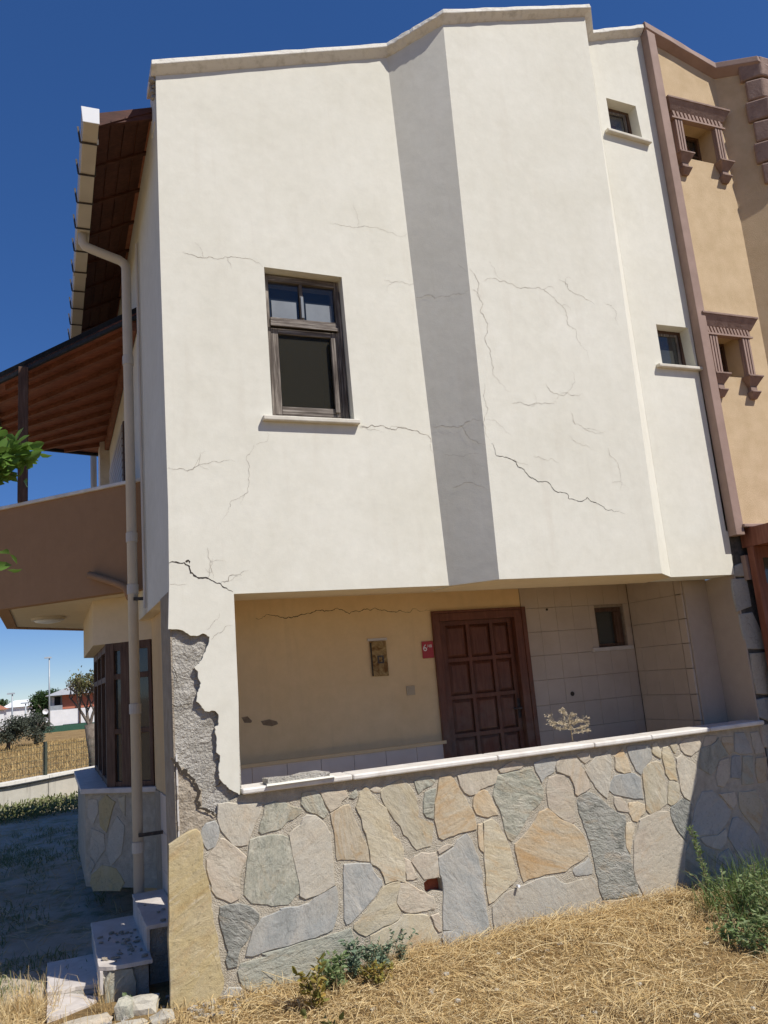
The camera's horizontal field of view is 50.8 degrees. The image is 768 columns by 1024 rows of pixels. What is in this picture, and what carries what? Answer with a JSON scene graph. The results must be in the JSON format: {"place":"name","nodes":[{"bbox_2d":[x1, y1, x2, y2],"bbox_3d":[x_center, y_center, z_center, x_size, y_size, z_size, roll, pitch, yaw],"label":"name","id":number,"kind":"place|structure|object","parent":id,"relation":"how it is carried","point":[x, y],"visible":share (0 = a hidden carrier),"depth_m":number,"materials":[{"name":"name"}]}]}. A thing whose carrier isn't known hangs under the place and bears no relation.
{"place":"outdoors","nodes":[
{"label":"outdoors","id":0,"kind":"place"},
{"bbox_2d":[0,736,88,782],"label":"dry field grass","id":1,"kind":"structure","parent":0,"point":[25,751],"depth_m":32.52,"materials":[{"name":"plant"}]},
{"bbox_2d":[0,729,767,1023],"bbox_3d":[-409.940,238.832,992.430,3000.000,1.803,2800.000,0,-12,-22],"label":"ground","id":2,"kind":"structure","parent":0,"point":[65,937],"depth_m":6.06,"materials":[{"name":"beige soil"}]},
{"bbox_2d":[0,705,7,731],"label":"white house","id":3,"kind":"structure","parent":2,"relation":"on","point":[2,712],"depth_m":123.70,"materials":[{"name":"paint"}]},
{"bbox_2d":[0,699,10,706],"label":"tree","id":4,"kind":"object","parent":2,"relation":"on","point":[3,702],"visible":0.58,"depth_m":149.93,"materials":[{"name":"green plant"}]},
{"bbox_2d":[7,693,14,720],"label":"street lamp","id":5,"kind":"object","parent":2,"relation":"on","point":[11,703],"visible":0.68,"depth_m":63.05,"materials":[{"name":"silver metal"}]},
{"bbox_2d":[0,714,32,750],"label":"olive tree","id":6,"kind":"object","parent":2,"relation":"on","point":[12,730],"visible":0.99,"depth_m":41.05,"materials":[{"name":"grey plant"}]},
{"bbox_2d":[4,699,36,725],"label":"white house","id":7,"kind":"structure","parent":2,"relation":"on","point":[18,708],"depth_m":133.61,"materials":[{"name":"white paint"}]},
{"bbox_2d":[0,427,52,572],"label":"young tree","id":8,"kind":"object","parent":2,"relation":"on","point":[14,454],"visible":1,"depth_m":2.57,"materials":[{"name":"green plant"}]},
{"bbox_2d":[22,712,54,744],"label":"olive tree","id":9,"kind":"object","parent":2,"relation":"on","point":[36,727],"visible":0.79,"depth_m":44.39,"materials":[{"name":"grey plant"}]},
{"bbox_2d":[27,688,58,724],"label":"pine tree","id":10,"kind":"object","parent":2,"relation":"on","point":[39,701],"visible":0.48,"depth_m":106.04,"materials":[{"name":"green plant"}]},
{"bbox_2d":[0,766,94,812],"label":"boundary wall","id":11,"kind":"structure","parent":2,"relation":"on","point":[68,785],"depth_m":17.02,"materials":[{"name":"paint"}]},
{"bbox_2d":[0,773,73,788],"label":"black hose","id":12,"kind":"object","parent":11,"relation":"attached to","point":[36,781],"visible":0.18,"depth_m":16.91,"materials":[{"name":"black rubber"}]},
{"bbox_2d":[0,738,93,779],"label":"fence","id":13,"kind":"object","parent":11,"relation":"on","point":[44,758],"visible":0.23,"depth_m":17.43,"materials":[{"name":"green metal"}]},
{"bbox_2d":[44,657,51,725],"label":"street lamp","id":14,"kind":"object","parent":2,"relation":"on","point":[49,691],"visible":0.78,"depth_m":65.98,"materials":[{"name":"silver metal"}]},
{"bbox_2d":[0,790,123,1000],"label":"ground weeds","id":15,"kind":"object","parent":2,"relation":"on","point":[70,801],"visible":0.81,"depth_m":11.85,"materials":[{"name":"green plant"}]},
{"bbox_2d":[31,722,93,734],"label":"garden wall","id":16,"kind":"structure","parent":2,"relation":"on","point":[59,728],"depth_m":62.49,"materials":[{"name":"green paint"}]},
{"bbox_2d":[0,807,131,971],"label":"dry litter","id":17,"kind":"object","parent":2,"relation":"on","point":[48,881],"visible":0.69,"depth_m":9.39,"materials":[{"name":"plant"}]},
{"bbox_2d":[45,684,93,725],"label":"brick house","id":18,"kind":"structure","parent":2,"relation":"on","point":[64,710],"depth_m":90.77,"materials":[{"name":"white paint"}]},
{"bbox_2d":[55,697,59,705],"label":"balcony door","id":19,"kind":"structure","parent":18,"relation":"in","point":[57,699],"depth_m":91.81,"materials":[{"name":"black glass"}]},
{"bbox_2d":[65,666,94,766],"bbox_3d":[-7.084,5.277,19.658,1.294,3.062,1.299,0,-12,-22],"label":"tree","id":20,"kind":"object","parent":2,"relation":"on","point":[81,684],"visible":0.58,"depth_m":19.60,"materials":[{"name":"plant"}]},
{"bbox_2d":[62,1013,112,1023],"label":"rubble stone","id":21,"kind":"object","parent":2,"relation":"on","point":[95,1019],"visible":0.95,"depth_m":5.35,"materials":[{"name":"white stone"}]},
{"bbox_2d":[0,965,186,1023],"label":"dry grass tufts","id":22,"kind":"object","parent":2,"relation":"on","point":[27,998],"visible":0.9,"depth_m":5.59,"materials":[{"name":"plant"}]},
{"bbox_2d":[46,889,168,1022],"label":"entrance steps","id":23,"kind":"structure","parent":2,"relation":"on","point":[135,973],"depth_m":6.10,"materials":[{"name":"stone"}]},
{"bbox_2d":[97,904,165,961],"bbox_3d":[-1.948,3.248,6.293,0.509,0.204,0.836,0,-12,-22],"label":"step debris","id":24,"kind":"object","parent":23,"relation":"on","point":[132,948],"visible":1,"depth_m":6.26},
{"bbox_2d":[114,995,133,1020],"bbox_3d":[-1.745,3.368,5.433,0.131,0.197,0.108,-2,-12,-16],"label":"rubble stone","id":25,"kind":"object","parent":2,"relation":"on","point":[123,1007],"visible":0.85,"depth_m":5.40,"materials":[{"name":"white stone"}]},
{"bbox_2d":[115,1018,147,1023],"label":"rubble stone","id":26,"kind":"object","parent":2,"relation":"on","point":[135,1021],"visible":0.91,"depth_m":5.27,"materials":[{"name":"white stone"}]},
{"bbox_2d":[133,993,159,1015],"bbox_3d":[-1.643,3.353,5.504,0.209,0.115,0.177,-4,-11,-4],"label":"rubble stone","id":27,"kind":"object","parent":2,"relation":"on","point":[142,1003],"visible":0.83,"depth_m":5.45,"materials":[{"name":"white stone"}]},
{"bbox_2d":[149,1009,174,1023],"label":"rubble stone","id":28,"kind":"object","parent":2,"relation":"on","point":[162,1018],"visible":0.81,"depth_m":5.27,"materials":[{"name":"white stone"}]},
{"bbox_2d":[101,995,248,1023],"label":"fallen plaster crumbs","id":29,"kind":"object","parent":2,"relation":"on","point":[167,997],"visible":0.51,"depth_m":5.43,"materials":[{"name":"stone"}]},
{"bbox_2d":[292,951,329,1010],"bbox_3d":[-0.477,3.111,5.350,0.231,0.324,0.226,-13,-14,34],"label":"yellow weed","id":30,"kind":"object","parent":2,"relation":"on","point":[317,992],"visible":0.98,"depth_m":5.33,"materials":[{"name":"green plant"}]},
{"bbox_2d":[299,1009,343,1023],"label":"broad leaf plant","id":31,"kind":"object","parent":2,"relation":"on","point":[304,1014],"visible":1,"depth_m":4.49,"materials":[{"name":"green plant"}]},
{"bbox_2d":[316,949,348,989],"bbox_3d":[-0.344,3.218,5.692,0.271,0.262,0.264,0,-12,-22],"label":"thistle plant","id":32,"kind":"object","parent":2,"relation":"on","point":[335,966],"visible":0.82,"depth_m":5.65,"materials":[{"name":"green plant"}]},
{"bbox_2d":[338,937,370,978],"bbox_3d":[-0.211,3.212,5.808,0.228,0.289,0.258,0,-12,-22],"label":"thistle plant","id":33,"kind":"object","parent":2,"relation":"on","point":[353,960],"visible":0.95,"depth_m":5.81,"materials":[{"name":"green plant"}]},
{"bbox_2d":[360,936,393,971],"bbox_3d":[-0.036,3.240,5.928,0.226,0.236,0.326,-15,-15,42],"label":"thistle plant","id":34,"kind":"object","parent":2,"relation":"on","point":[380,957],"visible":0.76,"depth_m":5.89,"materials":[{"name":"green plant"}]},
{"bbox_2d":[0,4,767,895],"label":"cracked house","id":35,"kind":"structure","parent":2,"relation":"on","point":[392,340],"depth_m":7.57,"materials":[{"name":"beige paint"}]},
{"bbox_2d":[31,616,64,623],"bbox_3d":[-4.053,1.308,9.757,0.380,0.069,0.380,0,-12,-22],"label":"ceiling lamp","id":36,"kind":"object","parent":35,"relation":"attached to","point":[47,619],"visible":1,"depth_m":9.64,"materials":[{"name":"white glass"}]},
{"bbox_2d":[74,597,156,890],"bbox_3d":[-3.225,2.607,9.470,0.699,2.858,3.755,0,-12,-22],"label":"bay window","id":37,"kind":"structure","parent":35,"relation":"in","point":[104,789],"depth_m":8.11,"materials":[{"name":"stone"}]},
{"bbox_2d":[262,275,359,424],"bbox_3d":[-0.686,-1.404,6.982,0.845,1.378,0.225,0,-12,-22],"label":"window","id":38,"kind":"structure","parent":35,"relation":"in","point":[308,373],"depth_m":7.04,"materials":[{"name":"grey wood"}]},
{"bbox_2d":[367,638,388,676],"bbox_3d":[-0.051,1.425,7.935,0.205,0.370,0.023,0,-12,-22],"label":"meter cupboard","id":39,"kind":"object","parent":35,"relation":"attached to","point":[378,653],"visible":1,"depth_m":7.93,"materials":[{"name":"metal"}]},
{"bbox_2d":[406,686,414,694],"bbox_3d":[0.265,1.762,7.988,0.090,0.090,0.017,0,-12,-22],"label":"light switch","id":40,"kind":"object","parent":35,"relation":"attached to","point":[410,690],"visible":1,"depth_m":7.98,"materials":[{"name":"beige plastic"}]},
{"bbox_2d":[421,641,433,658],"bbox_3d":[0.442,1.387,8.149,0.126,0.168,0.010,0,-12,-22],"label":"house number plate","id":41,"kind":"object","parent":35,"relation":"attached to","point":[427,650],"visible":1,"depth_m":8.15,"materials":[{"name":"red metal"}]},
{"bbox_2d":[430,606,540,758],"bbox_3d":[1.057,2.052,8.295,1.112,2.105,0.132,0,-12,-22],"label":"door","id":42,"kind":"structure","parent":35,"relation":"in","point":[485,682],"depth_m":8.37,"materials":[{"name":"red wood"}]},
{"bbox_2d":[544,707,590,741],"bbox_3d":[1.729,2.322,7.335,0.401,1.086,0.390,-9,-12,19],"label":"dried umbel","id":43,"kind":"object","parent":35,"relation":"on","point":[581,727],"visible":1,"depth_m":7.36,"materials":[{"name":"beige plant"}]},
{"bbox_2d":[592,607,633,651],"bbox_3d":[2.479,1.336,9.125,0.550,0.600,0.280,0,-12,-22],"label":"window","id":44,"kind":"structure","parent":35,"relation":"in","point":[608,620],"depth_m":9.09,"materials":[{"name":"brown wood"}]},
{"bbox_2d":[605,108,651,144],"bbox_3d":[2.654,-4.337,9.070,0.595,0.499,0.245,0,-12,-22],"label":"window","id":45,"kind":"structure","parent":35,"relation":"in","point":[627,134],"depth_m":9.02,"materials":[{"name":"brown wood"}]},
{"bbox_2d":[656,330,702,370],"bbox_3d":[3.071,-1.729,8.622,0.633,0.510,0.245,0,-12,-22],"label":"window","id":46,"kind":"structure","parent":35,"relation":"in","point":[671,349],"depth_m":8.70,"materials":[{"name":"brown wood"}]},
{"bbox_2d":[0,869,767,1023],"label":"dry straw","id":47,"kind":"object","parent":2,"relation":"on","point":[601,920],"visible":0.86,"depth_m":5.51,"materials":[{"name":"beige plant"}]},
{"bbox_2d":[357,960,393,985],"bbox_3d":[-0.067,3.230,5.668,0.235,0.172,0.286,-9,-12,19],"label":"wilted weed","id":48,"kind":"object","parent":47,"relation":"on","point":[370,972],"visible":0.98,"depth_m":5.66,"materials":[{"name":"yellow plant"}]},
{"bbox_2d":[389,928,418,962],"bbox_3d":[0.129,3.234,6.044,0.214,0.258,0.183,5,-15,-42],"label":"thistle plant","id":49,"kind":"object","parent":2,"relation":"on","point":[402,946],"visible":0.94,"depth_m":6.01,"materials":[{"name":"green plant"}]},
{"bbox_2d":[167,720,767,1009],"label":"stone wall","id":50,"kind":"structure","parent":2,"relation":"on","point":[285,878],"depth_m":6.46,"materials":[{"name":"grey stone"}]},
{"bbox_2d":[262,770,335,785],"bbox_3d":[-0.657,2.016,6.161,0.550,0.052,0.238,0,-12,-22],"label":"plaster chunk","id":51,"kind":"object","parent":50,"relation":"on","point":[297,777],"visible":1,"depth_m":6.09,"materials":[{"name":"concrete"}]},
{"bbox_2d":[215,904,755,1022],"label":"pebbles","id":52,"kind":"object","parent":2,"relation":"on","point":[697,1015],"visible":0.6,"depth_m":5.37,"materials":[{"name":"grey stone"}]},
{"bbox_2d":[610,21,767,765],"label":"neighbouring house","id":53,"kind":"structure","parent":2,"relation":"on","point":[711,119],"depth_m":9.08,"materials":[{"name":"paint"}]},
{"bbox_2d":[666,94,734,184],"bbox_3d":[3.620,-4.250,9.447,0.926,0.930,0.387,0,-12,-22],"label":"window","id":54,"kind":"structure","parent":53,"relation":"in","point":[681,111],"depth_m":9.37,"materials":[{"name":"brown stone"}]},
{"bbox_2d":[702,310,763,399],"bbox_3d":[3.740,-1.661,8.881,0.796,0.930,0.387,0,-12,-22],"label":"window","id":55,"kind":"structure","parent":53,"relation":"in","point":[720,325],"depth_m":8.80,"materials":[{"name":"brown stone"}]},
{"bbox_2d":[686,825,711,900],"bbox_3d":[2.638,2.949,6.737,0.160,0.677,0.110,0,-12,-22],"label":"tall weed","id":56,"kind":"object","parent":2,"relation":"on","point":[697,848],"visible":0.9,"depth_m":6.75,"materials":[{"name":"green plant"}]},
{"bbox_2d":[677,841,767,946],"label":"green grass","id":57,"kind":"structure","parent":2,"relation":"on","point":[734,887],"depth_m":6.61,"materials":[{"name":"green plant"}]},
{"bbox_2d":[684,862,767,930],"bbox_3d":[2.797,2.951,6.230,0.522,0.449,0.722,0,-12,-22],"label":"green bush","id":58,"kind":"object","parent":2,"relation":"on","point":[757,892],"visible":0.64,"depth_m":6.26,"materials":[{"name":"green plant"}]},
{"bbox_2d":[705,900,767,956],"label":"green bush","id":59,"kind":"object","parent":2,"relation":"on","point":[749,935],"visible":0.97,"depth_m":5.79,"materials":[{"name":"green plant"}]},
{"bbox_2d":[0,0,767,702],"label":"sky","id":60,"kind":"structure","parent":0,"point":[58,57],"materials":[{"name":"blue"}]}
]}

